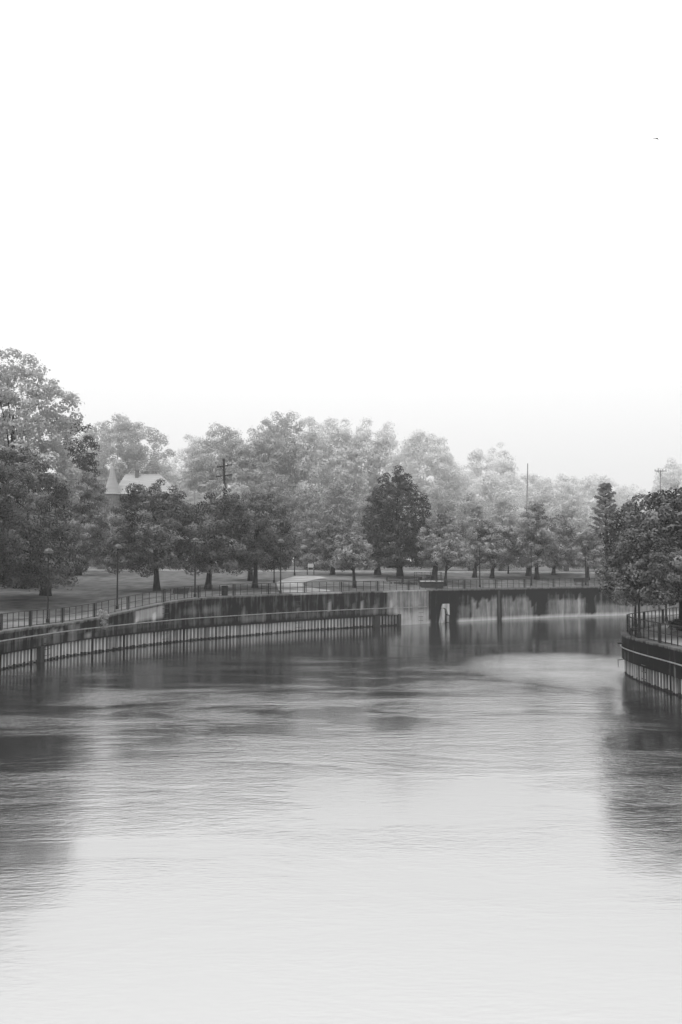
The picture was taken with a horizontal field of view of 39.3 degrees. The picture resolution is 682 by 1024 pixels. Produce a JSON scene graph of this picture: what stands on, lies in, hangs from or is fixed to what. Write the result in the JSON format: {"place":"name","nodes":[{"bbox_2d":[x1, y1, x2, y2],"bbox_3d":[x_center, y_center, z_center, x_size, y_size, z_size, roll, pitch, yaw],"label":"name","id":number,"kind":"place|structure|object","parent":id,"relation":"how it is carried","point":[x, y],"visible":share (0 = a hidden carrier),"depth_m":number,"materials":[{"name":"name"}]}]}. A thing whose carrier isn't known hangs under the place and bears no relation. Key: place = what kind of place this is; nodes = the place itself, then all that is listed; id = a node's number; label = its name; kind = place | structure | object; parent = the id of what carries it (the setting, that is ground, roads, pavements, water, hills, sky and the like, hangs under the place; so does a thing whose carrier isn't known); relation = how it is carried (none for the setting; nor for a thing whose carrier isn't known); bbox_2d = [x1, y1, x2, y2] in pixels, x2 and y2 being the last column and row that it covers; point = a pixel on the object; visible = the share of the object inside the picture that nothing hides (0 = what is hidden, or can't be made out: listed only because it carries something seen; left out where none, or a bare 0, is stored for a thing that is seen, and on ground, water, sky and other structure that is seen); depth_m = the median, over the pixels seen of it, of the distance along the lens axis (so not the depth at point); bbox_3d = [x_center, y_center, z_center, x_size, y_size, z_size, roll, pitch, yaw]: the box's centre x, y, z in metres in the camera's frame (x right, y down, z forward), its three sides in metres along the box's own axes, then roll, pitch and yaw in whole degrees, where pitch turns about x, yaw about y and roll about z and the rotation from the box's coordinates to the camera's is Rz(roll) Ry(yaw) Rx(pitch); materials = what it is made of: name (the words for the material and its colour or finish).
{"place":"outdoors","nodes":[
{"label":"outdoors","id":0,"kind":"place"},
{"bbox_2d":[104,464,184,565],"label":"turreted house","id":1,"kind":"structure","parent":0,"point":[115,491],"depth_m":213.49,"materials":[{"name":"brick"}]},
{"bbox_2d":[3,585,598,628],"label":"riverside path","id":2,"kind":"structure","parent":0,"point":[21,623],"depth_m":80.71,"materials":[{"name":"concrete"}]},
{"bbox_2d":[44,548,53,622],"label":"street lamp","id":3,"kind":"object","parent":2,"relation":"on","point":[48,550],"visible":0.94,"depth_m":67.94,"materials":[{"name":"black metal"}]},
{"bbox_2d":[114,544,121,608],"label":"street lamp","id":4,"kind":"object","parent":2,"relation":"on","point":[117,546],"visible":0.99,"depth_m":77.83,"materials":[{"name":"metal"}]},
{"bbox_2d":[173,588,188,598],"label":"park bench","id":5,"kind":"object","parent":2,"relation":"on","point":[180,590],"visible":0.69,"depth_m":83.17,"materials":[{"name":"black metal"}]},
{"bbox_2d":[192,537,198,596],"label":"street lamp","id":6,"kind":"object","parent":2,"relation":"on","point":[195,539],"visible":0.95,"depth_m":85.35,"materials":[{"name":"metal"}]},
{"bbox_2d":[221,586,227,594],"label":"litter bin","id":7,"kind":"object","parent":2,"relation":"on","point":[225,590],"visible":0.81,"depth_m":86.53,"materials":[{"name":"black metal"}]},
{"bbox_2d":[277,539,283,593],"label":"street lamp","id":8,"kind":"object","parent":2,"relation":"on","point":[280,541],"visible":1,"depth_m":92.29,"materials":[{"name":"metal"}]},
{"bbox_2d":[277,576,329,592],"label":"concrete landing","id":9,"kind":"object","parent":2,"relation":"on","point":[288,587],"visible":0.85,"depth_m":105.49,"materials":[{"name":"grey concrete"}]},
{"bbox_2d":[414,572,443,587],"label":"ramp platform","id":10,"kind":"structure","parent":2,"relation":"on","point":[430,584],"depth_m":109.16,"materials":[{"name":"concrete"}]},
{"bbox_2d":[477,543,481,586],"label":"street lamp","id":11,"kind":"object","parent":2,"relation":"on","point":[479,544],"visible":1,"depth_m":113.92,"materials":[{"name":"metal"}]},
{"bbox_2d":[574,578,587,584],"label":"park bench","id":12,"kind":"object","parent":2,"relation":"on","point":[579,580],"visible":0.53,"depth_m":121.83,"materials":[{"name":"black metal"}]},
{"bbox_2d":[0,562,603,628],"bbox_3d":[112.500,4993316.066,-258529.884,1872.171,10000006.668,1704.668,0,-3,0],"label":"lawn","id":13,"kind":"structure","parent":0,"point":[93,586],"depth_m":107.40,"materials":[{"name":"grey plant"}]},
{"bbox_2d":[4,497,56,562],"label":"woodland tree","id":14,"kind":"object","parent":13,"relation":"on","point":[28,546],"depth_m":148.22,"materials":[{"name":"grey plant"}]},
{"bbox_2d":[0,348,85,588],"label":"cottonwood tree","id":15,"kind":"object","parent":13,"relation":"on","point":[8,397],"visible":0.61,"depth_m":97.57,"materials":[{"name":"grey plant"}]},
{"bbox_2d":[0,446,91,595],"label":"maple tree","id":16,"kind":"object","parent":13,"relation":"on","point":[22,570],"visible":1,"depth_m":79.34,"materials":[{"name":"grey plant"}]},
{"bbox_2d":[56,419,100,525],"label":"broadleaf tree","id":17,"kind":"object","parent":13,"relation":"on","point":[85,463],"visible":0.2,"depth_m":130.28,"materials":[{"name":"grey plant"}]},
{"bbox_2d":[66,470,110,575],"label":"willow tree","id":18,"kind":"object","parent":13,"relation":"on","point":[95,526],"visible":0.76,"depth_m":121.45,"materials":[{"name":"grey plant"}]},
{"bbox_2d":[90,494,117,568],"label":"woodland tree","id":19,"kind":"object","parent":13,"relation":"on","point":[101,566],"visible":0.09,"depth_m":139.46,"materials":[{"name":"grey plant"}]},
{"bbox_2d":[74,412,175,503],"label":"misty tree","id":20,"kind":"object","parent":13,"relation":"on","point":[139,457],"visible":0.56,"depth_m":246.26,"materials":[{"name":"grey plant"}]},
{"bbox_2d":[107,506,159,568],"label":"woodland tree","id":21,"kind":"object","parent":13,"relation":"on","point":[143,513],"visible":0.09,"depth_m":148.96,"materials":[{"name":"grey plant"}]},
{"bbox_2d":[98,478,212,590],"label":"maple tree","id":22,"kind":"object","parent":13,"relation":"on","point":[148,501],"visible":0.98,"depth_m":92.42,"materials":[{"name":"grey plant"}]},
{"bbox_2d":[144,463,177,486],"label":"misty tree","id":23,"kind":"object","parent":13,"relation":"on","point":[164,474],"visible":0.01,"depth_m":259.90,"materials":[{"name":"grey plant"}]},
{"bbox_2d":[143,455,180,490],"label":"misty tree","id":24,"kind":"object","parent":13,"relation":"on","point":[167,475],"visible":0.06,"depth_m":251.26,"materials":[{"name":"grey plant"}]},
{"bbox_2d":[168,432,213,500],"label":"misty tree","id":25,"kind":"object","parent":13,"relation":"on","point":[182,478],"visible":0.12,"depth_m":246.72,"materials":[{"name":"grey plant"}]},
{"bbox_2d":[175,489,214,568],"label":"woodland tree","id":26,"kind":"object","parent":13,"relation":"on","point":[190,499],"visible":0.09,"depth_m":159.52,"materials":[{"name":"grey plant"}]},
{"bbox_2d":[183,421,258,520],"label":"misty tree","id":27,"kind":"object","parent":13,"relation":"on","point":[213,482],"visible":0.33,"depth_m":238.53,"materials":[{"name":"grey plant"}]},
{"bbox_2d":[185,487,257,589],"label":"maple tree","id":28,"kind":"object","parent":13,"relation":"on","point":[219,535],"visible":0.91,"depth_m":94.09,"materials":[{"name":"grey plant"}]},
{"bbox_2d":[216,459,231,571],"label":"utility pole","id":29,"kind":"object","parent":13,"relation":"on","point":[224,475],"visible":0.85,"depth_m":134.27,"materials":[{"name":"grey wood"}]},
{"bbox_2d":[218,481,256,569],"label":"woodland tree","id":30,"kind":"object","parent":13,"relation":"on","point":[238,490],"visible":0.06,"depth_m":157.59,"materials":[{"name":"grey plant"}]},
{"bbox_2d":[219,489,272,580],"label":"maple tree","id":31,"kind":"object","parent":13,"relation":"on","point":[246,495],"visible":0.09,"depth_m":111.16,"materials":[{"name":"grey plant"}]},
{"bbox_2d":[227,426,296,513],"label":"misty tree","id":32,"kind":"object","parent":13,"relation":"on","point":[270,464],"visible":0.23,"depth_m":236.12,"materials":[{"name":"grey plant"}]},
{"bbox_2d":[226,491,302,587],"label":"maple tree","id":33,"kind":"object","parent":13,"relation":"on","point":[261,544],"visible":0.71,"depth_m":98.96,"materials":[{"name":"grey plant"}]},
{"bbox_2d":[255,469,294,569],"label":"woodland tree","id":34,"kind":"object","parent":13,"relation":"on","point":[274,484],"visible":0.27,"depth_m":159.22,"materials":[{"name":"grey plant"}]},
{"bbox_2d":[251,410,310,531],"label":"misty tree","id":35,"kind":"object","parent":13,"relation":"on","point":[283,432],"visible":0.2,"depth_m":241.62,"materials":[{"name":"grey plant"}]},
{"bbox_2d":[287,484,328,569],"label":"woodland tree","id":36,"kind":"object","parent":13,"relation":"on","point":[297,514],"visible":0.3,"depth_m":157.14,"materials":[{"name":"grey plant"}]},
{"bbox_2d":[288,416,329,527],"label":"misty tree","id":37,"kind":"object","parent":13,"relation":"on","point":[311,441],"visible":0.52,"depth_m":239.38,"materials":[{"name":"grey plant"}]},
{"bbox_2d":[291,518,329,569],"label":"willow tree","id":38,"kind":"object","parent":13,"relation":"on","point":[311,553],"visible":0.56,"depth_m":144.62,"materials":[{"name":"grey plant"}]},
{"bbox_2d":[307,560,313,574],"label":"notice board","id":39,"kind":"object","parent":13,"relation":"on","point":[310,566],"visible":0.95,"depth_m":126.86,"materials":[{"name":"white metal"}]},
{"bbox_2d":[313,523,359,574],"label":"willow tree","id":40,"kind":"object","parent":13,"relation":"on","point":[325,537],"visible":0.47,"depth_m":127.13,"materials":[{"name":"grey plant"}]},
{"bbox_2d":[313,415,362,525],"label":"misty tree","id":41,"kind":"object","parent":13,"relation":"on","point":[334,463],"visible":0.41,"depth_m":244.94,"materials":[{"name":"grey plant"}]},
{"bbox_2d":[0,586,678,669],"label":"retaining wall","id":42,"kind":"structure","parent":13,"relation":"on","point":[187,619],"depth_m":92.05,"materials":[{"name":"concrete"}]},
{"bbox_2d":[98,609,108,629],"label":"vine","id":43,"kind":"object","parent":42,"relation":"attached to","point":[104,620],"visible":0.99,"depth_m":71.97,"materials":[{"name":"grey plant"}]},
{"bbox_2d":[0,578,594,630],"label":"fence","id":44,"kind":"object","parent":42,"relation":"on","point":[127,603],"visible":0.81,"depth_m":85.55,"materials":[{"name":"black metal"}]},
{"bbox_2d":[439,604,449,622],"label":"outfall","id":45,"kind":"object","parent":42,"relation":"attached to","point":[444,618],"visible":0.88,"depth_m":106.44,"materials":[{"name":"concrete"}]},
{"bbox_2d":[319,474,367,569],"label":"woodland tree","id":46,"kind":"object","parent":13,"relation":"on","point":[342,512],"visible":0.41,"depth_m":154.78,"materials":[{"name":"grey plant"}]},
{"bbox_2d":[326,531,377,587],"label":"maple tree","id":47,"kind":"object","parent":13,"relation":"on","point":[362,558],"visible":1,"depth_m":104.51,"materials":[{"name":"grey plant"}]},
{"bbox_2d":[125,569,598,572],"bbox_3d":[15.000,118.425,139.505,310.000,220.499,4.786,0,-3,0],"label":"kerb","id":48,"kind":"structure","parent":13,"relation":"on","point":[411,571],"depth_m":142.83,"materials":[{"name":"concrete"}]},
{"bbox_2d":[341,416,383,524],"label":"misty tree","id":49,"kind":"object","parent":13,"relation":"on","point":[361,433],"visible":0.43,"depth_m":247.71,"materials":[{"name":"grey plant"}]},
{"bbox_2d":[351,493,385,570],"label":"woodland tree","id":50,"kind":"object","parent":13,"relation":"on","point":[361,507],"visible":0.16,"depth_m":149.29,"materials":[{"name":"grey plant"}]},
{"bbox_2d":[359,502,395,574],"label":"dark tree","id":51,"kind":"object","parent":13,"relation":"on","point":[377,571],"visible":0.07,"depth_m":128.40,"materials":[{"name":"black plant"}]},
{"bbox_2d":[362,420,399,498],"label":"misty tree","id":52,"kind":"object","parent":13,"relation":"on","point":[381,444],"visible":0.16,"depth_m":249.27,"materials":[{"name":"grey plant"}]},
{"bbox_2d":[360,465,434,577],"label":"tree","id":53,"kind":"object","parent":13,"relation":"on","point":[399,551],"visible":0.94,"depth_m":122.27,"materials":[{"name":"grey plant"}]},
{"bbox_2d":[386,577,421,581],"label":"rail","id":54,"kind":"object","parent":13,"relation":"on","point":[419,578],"visible":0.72,"depth_m":116.30,"materials":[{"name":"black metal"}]},
{"bbox_2d":[378,429,471,559],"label":"misty tree","id":55,"kind":"object","parent":13,"relation":"on","point":[449,477],"visible":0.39,"depth_m":238.91,"materials":[{"name":"grey plant"}]},
{"bbox_2d":[414,482,461,570],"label":"woodland tree","id":56,"kind":"object","parent":13,"relation":"on","point":[437,508],"visible":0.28,"depth_m":159.15,"materials":[{"name":"grey plant"}]},
{"bbox_2d":[414,508,472,580],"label":"maple tree","id":57,"kind":"object","parent":13,"relation":"on","point":[439,520],"visible":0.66,"depth_m":117.89,"materials":[{"name":"grey plant"}]},
{"bbox_2d":[435,532,473,585],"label":"maple tree","id":58,"kind":"object","parent":13,"relation":"on","point":[449,558],"visible":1,"depth_m":112.94,"materials":[{"name":"grey plant"}]},
{"bbox_2d":[439,468,484,541],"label":"misty tree","id":59,"kind":"object","parent":13,"relation":"on","point":[471,486],"visible":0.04,"depth_m":374.53,"materials":[{"name":"grey plant"}]},
{"bbox_2d":[450,490,490,570],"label":"woodland tree","id":60,"kind":"object","parent":13,"relation":"on","point":[467,505],"visible":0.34,"depth_m":154.20,"materials":[{"name":"grey plant"}]},
{"bbox_2d":[453,448,503,509],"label":"misty tree","id":61,"kind":"object","parent":13,"relation":"on","point":[475,457],"visible":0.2,"depth_m":399.15,"materials":[{"name":"grey plant"}]},
{"bbox_2d":[466,517,499,577],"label":"maple tree","id":62,"kind":"object","parent":13,"relation":"on","point":[476,539],"visible":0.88,"depth_m":126.21,"materials":[{"name":"grey plant"}]},
{"bbox_2d":[467,469,524,530],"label":"misty tree","id":63,"kind":"object","parent":13,"relation":"on","point":[491,488],"visible":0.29,"depth_m":347.19,"materials":[{"name":"grey plant"}]},
{"bbox_2d":[480,521,522,577],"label":"maple tree","id":64,"kind":"object","parent":13,"relation":"on","point":[498,548],"visible":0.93,"depth_m":125.10,"materials":[{"name":"grey plant"}]},
{"bbox_2d":[484,440,519,500],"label":"misty tree","id":65,"kind":"object","parent":13,"relation":"on","point":[507,467],"visible":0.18,"depth_m":409.29,"materials":[{"name":"grey plant"}]},
{"bbox_2d":[487,495,521,570],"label":"woodland tree","id":66,"kind":"object","parent":13,"relation":"on","point":[506,516],"visible":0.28,"depth_m":157.12,"materials":[{"name":"grey plant"}]},
{"bbox_2d":[525,463,527,568],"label":"utility pole","id":67,"kind":"object","parent":13,"relation":"on","point":[527,491],"visible":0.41,"depth_m":170.36,"materials":[{"name":"grey"}]},
{"bbox_2d":[514,514,542,575],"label":"maple tree","id":68,"kind":"object","parent":13,"relation":"on","point":[528,571],"visible":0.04,"depth_m":130.58,"materials":[{"name":"grey plant"}]},
{"bbox_2d":[528,543,533,585],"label":"street lamp","id":69,"kind":"object","parent":13,"relation":"on","point":[530,544],"visible":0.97,"depth_m":119.01,"materials":[{"name":"metal"}]},
{"bbox_2d":[508,500,564,579],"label":"maple tree","id":70,"kind":"object","parent":13,"relation":"on","point":[547,541],"visible":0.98,"depth_m":125.33,"materials":[{"name":"grey plant"}]},
{"bbox_2d":[511,471,562,524],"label":"misty tree","id":71,"kind":"object","parent":13,"relation":"on","point":[546,490],"visible":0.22,"depth_m":371.50,"materials":[{"name":"grey plant"}]},
{"bbox_2d":[549,513,578,574],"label":"maple tree","id":72,"kind":"object","parent":13,"relation":"on","point":[564,560],"visible":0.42,"depth_m":132.36,"materials":[{"name":"grey plant"}]},
{"bbox_2d":[543,473,593,529],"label":"misty tree","id":73,"kind":"object","parent":13,"relation":"on","point":[567,491],"visible":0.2,"depth_m":386.84,"materials":[{"name":"grey plant"}]},
{"bbox_2d":[546,500,596,571],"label":"woodland tree","id":74,"kind":"object","parent":13,"relation":"on","point":[569,513],"visible":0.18,"depth_m":156.99,"materials":[{"name":"grey plant"}]},
{"bbox_2d":[583,543,587,584],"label":"street lamp","id":75,"kind":"object","parent":13,"relation":"on","point":[585,544],"visible":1,"depth_m":122.52,"materials":[{"name":"metal"}]},
{"bbox_2d":[568,528,605,579],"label":"maple tree","id":76,"kind":"object","parent":13,"relation":"on","point":[594,554],"visible":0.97,"depth_m":126.83,"materials":[{"name":"grey plant"}]},
{"bbox_2d":[570,473,626,528],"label":"misty tree","id":77,"kind":"object","parent":13,"relation":"on","point":[592,480],"visible":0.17,"depth_m":407.07,"materials":[{"name":"grey plant"}]},
{"bbox_2d":[586,482,619,578],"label":"pine tree","id":78,"kind":"object","parent":13,"relation":"on","point":[604,489],"visible":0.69,"depth_m":127.92,"materials":[{"name":"grey plant"}]},
{"bbox_2d":[586,526,620,568],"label":"woodland tree","id":79,"kind":"object","parent":13,"relation":"on","point":[598,566],"visible":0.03,"depth_m":155.13,"materials":[{"name":"grey plant"}]},
{"bbox_2d":[608,483,650,529],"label":"misty tree","id":80,"kind":"object","parent":13,"relation":"on","point":[626,493],"visible":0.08,"depth_m":422.84,"materials":[{"name":"grey plant"}]},
{"bbox_2d":[637,457,681,530],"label":"misty tree","id":81,"kind":"object","parent":13,"relation":"on","point":[668,478],"visible":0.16,"depth_m":373.02,"materials":[{"name":"grey plant"}]},
{"bbox_2d":[655,469,665,490],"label":"utility pole","id":82,"kind":"object","parent":13,"relation":"on","point":[660,476],"visible":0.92,"depth_m":165.38,"materials":[{"name":"grey wood"}]},
{"bbox_2d":[0,614,681,1023],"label":"river water","id":83,"kind":"structure","parent":0,"point":[462,822],"depth_m":24.10,"materials":[{"name":"grey liquid"}]},
{"bbox_2d":[617,623,681,696],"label":"retaining wall","id":84,"kind":"structure","parent":83,"relation":"in","point":[650,662],"depth_m":51.67,"materials":[{"name":"concrete"}]},
{"bbox_2d":[0,0,681,561],"label":"sky","id":85,"kind":"structure","parent":0,"point":[459,221],"materials":[{"name":"white"}]},
{"bbox_2d":[321,577,386,581],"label":"branch path","id":86,"kind":"structure","parent":0,"point":[351,579],"depth_m":117.75,"materials":[{"name":"concrete"}]},
{"bbox_2d":[633,625,681,645],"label":"bank path","id":87,"kind":"structure","parent":0,"point":[668,637],"depth_m":56.87,"materials":[{"name":"concrete"}]},
{"bbox_2d":[630,621,640,637],"bbox_3d":[17.123,6.774,55.610,0.589,0.962,1.892,-1,-3,15],"label":"park bench","id":88,"kind":"object","parent":87,"relation":"on","point":[633,629],"visible":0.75,"depth_m":55.05,"materials":[{"name":"black metal"}]},
{"bbox_2d":[632,547,641,637],"bbox_3d":[17.037,4.543,54.718,0.690,5.345,0.680,0,-3,0],"label":"street lamp","id":89,"kind":"object","parent":87,"relation":"on","point":[639,630],"visible":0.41,"depth_m":54.60,"materials":[{"name":"metal"}]},
{"bbox_2d":[626,607,681,645],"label":"fence","id":90,"kind":"object","parent":87,"relation":"on","point":[644,620],"visible":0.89,"depth_m":55.54,"materials":[{"name":"black metal"}]},
{"bbox_2d":[670,630,681,637],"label":"bank ground","id":91,"kind":"structure","parent":0,"point":[679,633],"depth_m":58.21,"materials":[{"name":"grey plant"}]},
{"bbox_2d":[592,525,681,625],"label":"maple tree","id":92,"kind":"object","parent":91,"relation":"on","point":[618,585],"visible":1,"depth_m":54.63,"materials":[{"name":"grey plant"}]},
{"bbox_2d":[593,486,681,630],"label":"maple tree","id":93,"kind":"object","parent":91,"relation":"on","point":[666,518],"visible":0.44,"depth_m":58.40,"materials":[{"name":"grey plant"}]},
{"bbox_2d":[667,619,681,630],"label":"shrub","id":94,"kind":"object","parent":91,"relation":"on","point":[677,622],"visible":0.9,"depth_m":60.89,"materials":[{"name":"grey plant"}]},
{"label":"road","id":95,"kind":"structure","parent":0,"visible":0},
{"bbox_2d":[87,569,595,573],"bbox_3d":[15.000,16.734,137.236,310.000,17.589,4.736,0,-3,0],"label":"kerb","id":96,"kind":"structure","parent":95,"relation":"on","point":[356,571],"depth_m":135.35,"materials":[{"name":"concrete"}]}
]}

